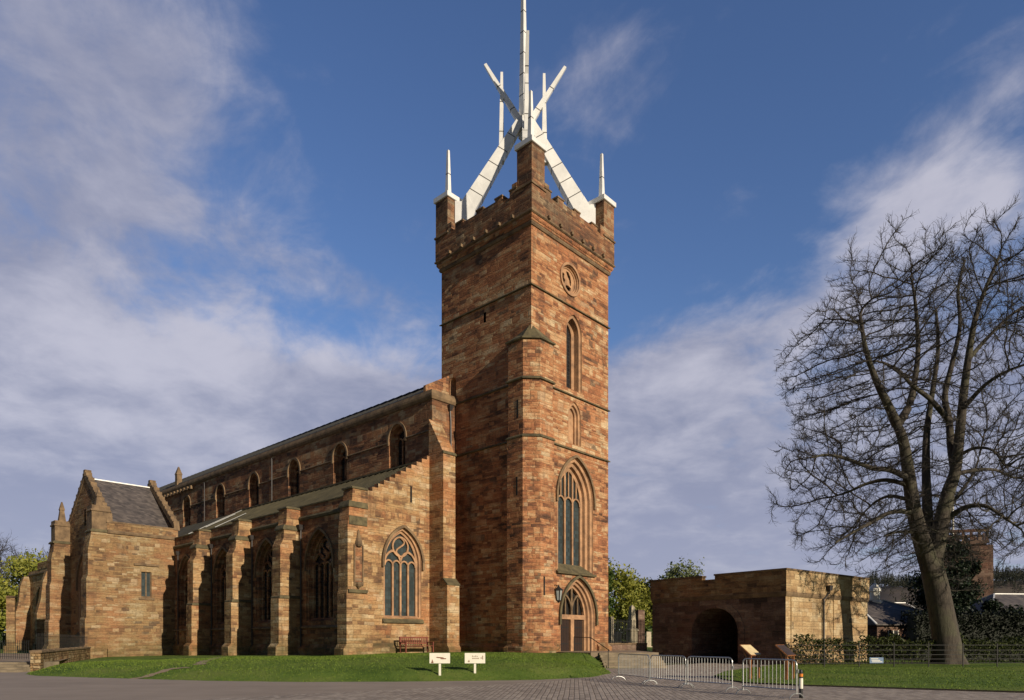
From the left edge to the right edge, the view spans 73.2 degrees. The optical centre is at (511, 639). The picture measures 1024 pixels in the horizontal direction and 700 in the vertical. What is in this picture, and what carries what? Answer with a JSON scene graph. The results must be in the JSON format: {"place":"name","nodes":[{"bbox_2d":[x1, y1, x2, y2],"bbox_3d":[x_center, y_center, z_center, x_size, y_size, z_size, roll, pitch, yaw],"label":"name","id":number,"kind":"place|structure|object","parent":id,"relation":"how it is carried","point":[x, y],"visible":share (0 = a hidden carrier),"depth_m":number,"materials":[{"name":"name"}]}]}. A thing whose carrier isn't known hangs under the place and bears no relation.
{"place":"outdoors","nodes":[
{"label":"outdoors","id":0,"kind":"place"},
{"bbox_2d":[0,653,67,660],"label":"path","id":1,"kind":"structure","parent":0,"point":[9,656],"depth_m":47.32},
{"bbox_2d":[1,641,737,664],"bbox_3d":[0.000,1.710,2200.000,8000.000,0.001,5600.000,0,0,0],"label":"ground","id":2,"kind":"structure","parent":0,"point":[670,663],"depth_m":50.21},
{"bbox_2d":[657,556,705,579],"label":"leafy tree","id":3,"kind":"object","parent":2,"relation":"on","point":[674,572],"visible":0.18,"depth_m":94.82,"materials":[{"name":"green plant"}]},
{"bbox_2d":[945,507,992,598],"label":"palace tower","id":4,"kind":"structure","parent":2,"relation":"on","point":[985,575],"depth_m":92.12,"materials":[{"name":"stone"}]},
{"bbox_2d":[0,663,1008,699],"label":"road","id":5,"kind":"structure","parent":0,"point":[19,686],"depth_m":23.97,"materials":[{"name":"grey asphalt"}]},
{"bbox_2d":[0,661,58,671],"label":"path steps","id":6,"kind":"structure","parent":5,"relation":"on","point":[14,666],"depth_m":36.30,"materials":[{"name":"stone"}]},
{"bbox_2d":[0,640,28,659],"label":"railing","id":7,"kind":"object","parent":6,"relation":"on","point":[2,656],"visible":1,"depth_m":37.06,"materials":[{"name":"black metal"}]},
{"bbox_2d":[599,653,666,667],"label":"steps","id":8,"kind":"structure","parent":5,"relation":"on","point":[613,659],"depth_m":41.36,"materials":[{"name":"stone"}]},
{"bbox_2d":[0,0,1023,630],"label":"sky","id":9,"kind":"structure","parent":0,"point":[218,217],"materials":[{"name":"blue"}]},
{"bbox_2d":[1,647,1023,690],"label":"church lawn","id":10,"kind":"structure","parent":0,"point":[387,674],"depth_m":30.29,"materials":[{"name":"green plant"}]},
{"bbox_2d":[0,620,5,647],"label":"bushes","id":11,"kind":"object","parent":10,"relation":"on","point":[2,635],"visible":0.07,"depth_m":107.77,"materials":[{"name":"green plant"}]},
{"bbox_2d":[0,587,16,632],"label":"leafy tree","id":12,"kind":"object","parent":10,"relation":"on","point":[4,594],"visible":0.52,"depth_m":99.72,"materials":[{"name":"green plant"}]},
{"bbox_2d":[0,573,20,616],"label":"leafy tree","id":13,"kind":"object","parent":10,"relation":"on","point":[4,584],"visible":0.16,"depth_m":117.61,"materials":[{"name":"green plant"}]},
{"bbox_2d":[5,596,16,652],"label":"stone pier","id":14,"kind":"structure","parent":10,"relation":"on","point":[10,623],"depth_m":64.74,"materials":[{"name":"stone"}]},
{"bbox_2d":[0,531,37,586],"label":"bare tree","id":15,"kind":"object","parent":10,"relation":"on","point":[3,563],"visible":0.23,"depth_m":139.34,"materials":[{"name":"brown plant"}]},
{"bbox_2d":[0,547,48,594],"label":"leafy tree","id":16,"kind":"object","parent":10,"relation":"on","point":[21,565],"visible":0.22,"depth_m":118.48,"materials":[{"name":"green plant"}]},
{"bbox_2d":[29,647,90,670],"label":"rubble wall","id":17,"kind":"structure","parent":10,"relation":"on","point":[38,658],"depth_m":41.27,"materials":[{"name":"stone"}]},
{"bbox_2d":[38,633,86,649],"bbox_3d":[-29.900,0.155,46.400,0.035,1.030,21.754,0,0,-26],"label":"railing","id":18,"kind":"object","parent":17,"relation":"on","point":[56,640],"visible":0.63,"depth_m":42.36,"materials":[{"name":"black metal"}]},
{"bbox_2d":[130,667,188,678],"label":"worn track","id":19,"kind":"structure","parent":10,"relation":"on","point":[158,672],"depth_m":29.93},
{"bbox_2d":[193,657,220,664],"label":"worn track","id":20,"kind":"structure","parent":10,"relation":"on","point":[202,662],"depth_m":33.57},
{"bbox_2d":[16,0,615,658],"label":"church","id":21,"kind":"structure","parent":10,"relation":"on","point":[460,504],"depth_m":48.41,"materials":[{"name":"stone"}]},
{"bbox_2d":[36,586,39,606],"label":"window","id":22,"kind":"structure","parent":21,"relation":"in","point":[37,597],"depth_m":94.73,"materials":[{"name":"stone"}]},
{"bbox_2d":[75,552,82,635],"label":"window","id":23,"kind":"structure","parent":21,"relation":"in","point":[79,573],"depth_m":64.47,"materials":[{"name":"stone"}]},
{"bbox_2d":[134,563,159,599],"bbox_3d":[-32.522,-5.175,61.365,0.360,3.250,2.100,0,0,43],"label":"window","id":24,"kind":"structure","parent":21,"relation":"in","point":[146,577],"depth_m":61.41,"materials":[{"name":"stone"}]},
{"bbox_2d":[178,554,189,625],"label":"window","id":25,"kind":"structure","parent":21,"relation":"in","point":[183,567],"depth_m":62.49,"materials":[{"name":"stone"}]},
{"bbox_2d":[182,494,190,526],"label":"window","id":26,"kind":"structure","parent":21,"relation":"in","point":[186,502],"depth_m":76.32,"materials":[{"name":"glass"}]},
{"bbox_2d":[214,483,224,517],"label":"window","id":27,"kind":"structure","parent":21,"relation":"in","point":[219,496],"depth_m":70.76,"materials":[{"name":"glass"}]},
{"bbox_2d":[212,546,227,623],"bbox_3d":[-23.426,-4.471,56.561,3.670,6.341,0.680,0,0,43],"label":"window","id":28,"kind":"structure","parent":21,"relation":"in","point":[219,580],"depth_m":57.51,"materials":[{"name":"stone"}]},
{"bbox_2d":[247,471,259,506],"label":"window","id":29,"kind":"structure","parent":21,"relation":"in","point":[253,486],"depth_m":65.94,"materials":[{"name":"glass"}]},
{"bbox_2d":[254,537,272,622],"bbox_3d":[-18.141,-4.471,51.671,3.670,6.341,0.680,0,0,43],"label":"window","id":30,"kind":"structure","parent":21,"relation":"in","point":[263,559],"depth_m":52.58,"materials":[{"name":"stone"}]},
{"bbox_2d":[286,457,300,495],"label":"window","id":31,"kind":"structure","parent":21,"relation":"in","point":[294,467],"depth_m":60.95,"materials":[{"name":"glass"}]},
{"bbox_2d":[304,527,333,620],"bbox_3d":[-12.856,-4.471,46.781,3.670,6.341,0.680,0,0,43],"label":"window","id":32,"kind":"structure","parent":21,"relation":"in","point":[319,565],"depth_m":47.34,"materials":[{"name":"stone"}]},
{"bbox_2d":[331,441,347,483],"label":"window","id":33,"kind":"structure","parent":21,"relation":"in","point":[339,460],"depth_m":56.12,"materials":[{"name":"glass"}]},
{"bbox_2d":[387,422,406,467],"bbox_3d":[-8.197,-14.218,50.639,2.270,3.435,0.770,0,0,43],"label":"window","id":34,"kind":"structure","parent":21,"relation":"in","point":[398,434],"depth_m":51.10,"materials":[{"name":"glass"}]},
{"bbox_2d":[381,525,424,623],"bbox_3d":[-7.355,-4.346,45.998,0.580,6.593,3.530,0,0,43],"label":"window","id":35,"kind":"structure","parent":21,"relation":"in","point":[402,563],"depth_m":46.26,"materials":[{"name":"stone"}]},
{"bbox_2d":[566,315,581,393],"bbox_3d":[4.021,-19.925,48.075,0.780,5.250,1.780,0,0,43],"label":"window","id":36,"kind":"structure","parent":21,"relation":"in","point":[573,332],"depth_m":48.51,"materials":[{"name":"stone"}]},
{"bbox_2d":[555,455,595,573],"bbox_3d":[4.191,-8.756,48.156,0.920,8.172,4.440,0,0,43],"label":"window","id":37,"kind":"structure","parent":21,"relation":"in","point":[575,496],"depth_m":48.87,"materials":[{"name":"stone"}]},
{"bbox_2d":[399,637,433,652],"bbox_3d":[-6.293,0.302,45.547,0.730,1.044,2.400,0,0,43],"label":"bench","id":38,"kind":"object","parent":10,"relation":"on","point":[402,640],"visible":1,"depth_m":45.75,"materials":[{"name":"brown wood"}]},
{"bbox_2d":[430,653,449,675],"bbox_3d":[-2.968,1.101,28.382,0.838,1.133,0.116,0,0,-2],"label":"lawn sign","id":39,"kind":"object","parent":10,"relation":"on","point":[439,658],"visible":0.94,"depth_m":28.33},
{"bbox_2d":[465,653,484,672],"bbox_3d":[-1.548,1.070,28.882,0.853,1.054,0.116,0,0,-2],"label":"lawn sign","id":40,"kind":"object","parent":10,"relation":"on","point":[474,658],"visible":0.98,"depth_m":28.83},
{"bbox_2d":[578,637,609,667],"bbox_3d":[4.947,0.743,43.206,0.148,1.934,6.240,0,0,-14],"label":"handrail","id":41,"kind":"object","parent":10,"relation":"on","point":[600,644],"visible":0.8,"depth_m":42.40,"materials":[{"name":"black metal"}]},
{"bbox_2d":[608,617,613,642],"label":"gravestone","id":42,"kind":"object","parent":10,"relation":"on","point":[610,618],"visible":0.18,"depth_m":75.70,"materials":[{"name":"grey stone"}]},
{"bbox_2d":[608,558,619,614],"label":"leafy tree","id":43,"kind":"object","parent":10,"relation":"on","point":[611,601],"visible":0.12,"depth_m":86.97,"materials":[{"name":"green plant"}]},
{"bbox_2d":[616,632,620,642],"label":"gravestone","id":44,"kind":"object","parent":10,"relation":"on","point":[617,637],"visible":0.33,"depth_m":78.27,"materials":[{"name":"grey stone"}]},
{"bbox_2d":[608,556,647,627],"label":"leafy tree","id":45,"kind":"object","parent":10,"relation":"on","point":[625,585],"visible":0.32,"depth_m":92.50,"materials":[{"name":"green plant"}]},
{"bbox_2d":[625,605,638,642],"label":"obelisk","id":46,"kind":"object","parent":10,"relation":"on","point":[631,616],"visible":0.57,"depth_m":76.79,"materials":[{"name":"grey stone"}]},
{"bbox_2d":[614,621,651,645],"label":"bushes","id":47,"kind":"object","parent":10,"relation":"on","point":[648,629],"visible":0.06,"depth_m":108.29,"materials":[{"name":"green plant"}]},
{"bbox_2d":[619,576,652,631],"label":"leafy tree","id":48,"kind":"object","parent":10,"relation":"on","point":[645,598],"visible":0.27,"depth_m":96.56,"materials":[{"name":"green plant"}]},
{"bbox_2d":[635,610,644,642],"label":"gravestone","id":49,"kind":"object","parent":10,"relation":"on","point":[640,614],"visible":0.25,"depth_m":78.82,"materials":[{"name":"stone"}]},
{"bbox_2d":[645,632,651,646],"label":"gravestone","id":50,"kind":"object","parent":10,"relation":"on","point":[648,638],"visible":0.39,"depth_m":79.60,"materials":[{"name":"beige stone"}]},
{"bbox_2d":[556,650,658,658],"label":"terrace","id":51,"kind":"structure","parent":0,"point":[594,654],"depth_m":43.71,"materials":[{"name":"stone"}]},
{"bbox_2d":[608,643,646,650],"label":"churchyard wall","id":52,"kind":"structure","parent":51,"relation":"on","point":[631,646],"depth_m":53.22,"materials":[{"name":"stone"}]},
{"bbox_2d":[609,619,644,642],"bbox_3d":[8.750,-0.665,53.300,4.398,1.830,0.038,0,0,-37],"label":"railing","id":53,"kind":"object","parent":52,"relation":"on","point":[618,621],"visible":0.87,"depth_m":53.62,"materials":[{"name":"black metal"}]},
{"bbox_2d":[197,663,1023,699],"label":"sett paving","id":54,"kind":"structure","parent":0,"point":[603,687],"depth_m":21.61,"materials":[{"name":"stone"}]},
{"bbox_2d":[611,653,656,683],"bbox_3d":[4.768,1.098,27.111,0.636,1.109,2.844,0,0,-16],"label":"crowd barrier","id":55,"kind":"object","parent":54,"relation":"on","point":[636,666],"visible":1,"depth_m":26.83,"materials":[{"name":"metal"}]},
{"bbox_2d":[644,655,692,687],"bbox_3d":[5.587,1.098,24.722,0.636,1.109,2.139,0,0,-24],"label":"crowd barrier","id":56,"kind":"object","parent":54,"relation":"on","point":[675,656],"visible":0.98,"depth_m":24.56,"materials":[{"name":"metal"}]},
{"bbox_2d":[681,656,738,691],"bbox_3d":[6.540,1.098,22.814,0.636,1.109,2.052,0,0,-31],"label":"crowd barrier","id":57,"kind":"object","parent":54,"relation":"on","point":[732,668],"visible":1,"depth_m":22.77,"materials":[{"name":"metal"}]},
{"bbox_2d":[736,658,803,698],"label":"crowd barrier","id":58,"kind":"object","parent":54,"relation":"on","point":[768,687],"visible":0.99,"depth_m":20.10,"materials":[{"name":"metal"}]},
{"bbox_2d":[799,670,802,697],"bbox_3d":[8.220,1.242,19.630,0.110,0.805,0.107,0,0,0],"label":"bollard","id":59,"kind":"object","parent":54,"relation":"on","point":[800,682],"visible":0.99,"depth_m":19.59,"materials":[{"name":"black paint"}]},
{"bbox_2d":[715,659,1023,690],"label":"lawn","id":60,"kind":"structure","parent":0,"point":[867,666],"depth_m":31.00,"materials":[{"name":"green plant"}]},
{"bbox_2d":[739,644,760,678],"bbox_3d":[9.901,0.934,28.649,0.517,1.491,1.150,0,0,40],"label":"information lectern","id":61,"kind":"object","parent":60,"relation":"on","point":[750,650],"visible":0.81,"depth_m":28.40,"materials":[{"name":"brown wood"}]},
{"bbox_2d":[649,568,869,664],"bbox_3d":[18.985,-1.470,52.856,11.910,6.440,11.650,0,0,-39],"label":"gatehouse","id":62,"kind":"object","parent":60,"relation":"on","point":[763,613],"visible":0.94,"depth_m":48.95,"materials":[{"name":"stone"}]},
{"bbox_2d":[775,645,795,679],"bbox_3d":[11.159,0.934,28.143,0.517,1.491,1.150,0,0,38],"label":"information lectern","id":63,"kind":"object","parent":60,"relation":"on","point":[786,651],"visible":0.84,"depth_m":27.85,"materials":[{"name":"brown wood"}]},
{"bbox_2d":[715,676,1023,692],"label":"lawn edge","id":64,"kind":"object","parent":60,"relation":"attached to","point":[883,687],"visible":0.33,"depth_m":23.36,"materials":[{"name":"stone"}]},
{"bbox_2d":[765,192,1023,664],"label":"bare tree","id":65,"kind":"object","parent":60,"relation":"on","point":[928,532],"visible":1,"depth_m":45.13,"materials":[{"name":"brown plant"}]},
{"bbox_2d":[867,580,921,658],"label":"house","id":66,"kind":"structure","parent":60,"relation":"on","point":[883,617],"depth_m":60.91,"materials":[{"name":"stone"}]},
{"bbox_2d":[888,630,898,643],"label":"window","id":67,"kind":"structure","parent":66,"relation":"in","point":[889,631],"depth_m":60.27,"materials":[{"name":"glass"}]},
{"bbox_2d":[788,643,1023,666],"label":"estate fence","id":68,"kind":"object","parent":60,"relation":"on","point":[928,654],"visible":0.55,"depth_m":40.99,"materials":[{"name":"black metal"}]},
{"bbox_2d":[869,657,883,662],"bbox_3d":[21.550,1.200,40.798,0.840,0.340,0.034,0,0,-3],"label":"notice board","id":69,"kind":"object","parent":68,"relation":"attached to","point":[876,659],"visible":1,"depth_m":40.78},
{"bbox_2d":[792,633,1023,664],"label":"hedge","id":70,"kind":"object","parent":60,"relation":"on","point":[921,646],"visible":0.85,"depth_m":45.39,"materials":[{"name":"green plant"}]},
{"bbox_2d":[902,532,987,614],"bbox_3d":[38.377,-3.756,60.053,5.306,11.474,7.305,0,0,-6],"label":"evergreen tree","id":71,"kind":"object","parent":60,"relation":"on","point":[968,599],"visible":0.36,"depth_m":59.01,"materials":[{"name":"green plant"}]},
{"bbox_2d":[954,604,965,613],"bbox_3d":[35.467,-0.807,57.052,3.393,5.565,2.685,0,0,16],"label":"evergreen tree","id":72,"kind":"object","parent":60,"relation":"on","point":[958,609],"visible":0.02,"depth_m":55.91,"materials":[{"name":"green plant"}]},
{"bbox_2d":[899,609,1023,660],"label":"yew hedge","id":73,"kind":"object","parent":60,"relation":"on","point":[991,625],"visible":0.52,"depth_m":53.45,"materials":[{"name":"green plant"}]},
{"bbox_2d":[980,598,1023,614],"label":"evergreen tree","id":74,"kind":"object","parent":60,"relation":"on","point":[993,604],"visible":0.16,"depth_m":58.46,"materials":[{"name":"green plant"}]},
{"bbox_2d":[895,602,914,607],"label":"house","id":75,"kind":"structure","parent":0,"point":[903,603],"depth_m":91.48,"materials":[{"name":"stone"}]},
{"bbox_2d":[869,581,1023,609],"bbox_3d":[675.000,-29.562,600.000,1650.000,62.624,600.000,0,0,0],"label":"hills","id":76,"kind":"structure","parent":0,"point":[884,593],"depth_m":515.22,"materials":[{"name":"green plant"}]},
{"bbox_2d":[864,564,1023,608],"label":"woodland","id":77,"kind":"object","parent":76,"relation":"on","point":[999,577],"visible":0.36,"depth_m":535.22,"materials":[{"name":"green plant"}]},
{"bbox_2d":[970,593,1023,613],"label":"house","id":78,"kind":"structure","parent":0,"point":[1011,599],"depth_m":83.49,"materials":[{"name":"stone"}]}
]}

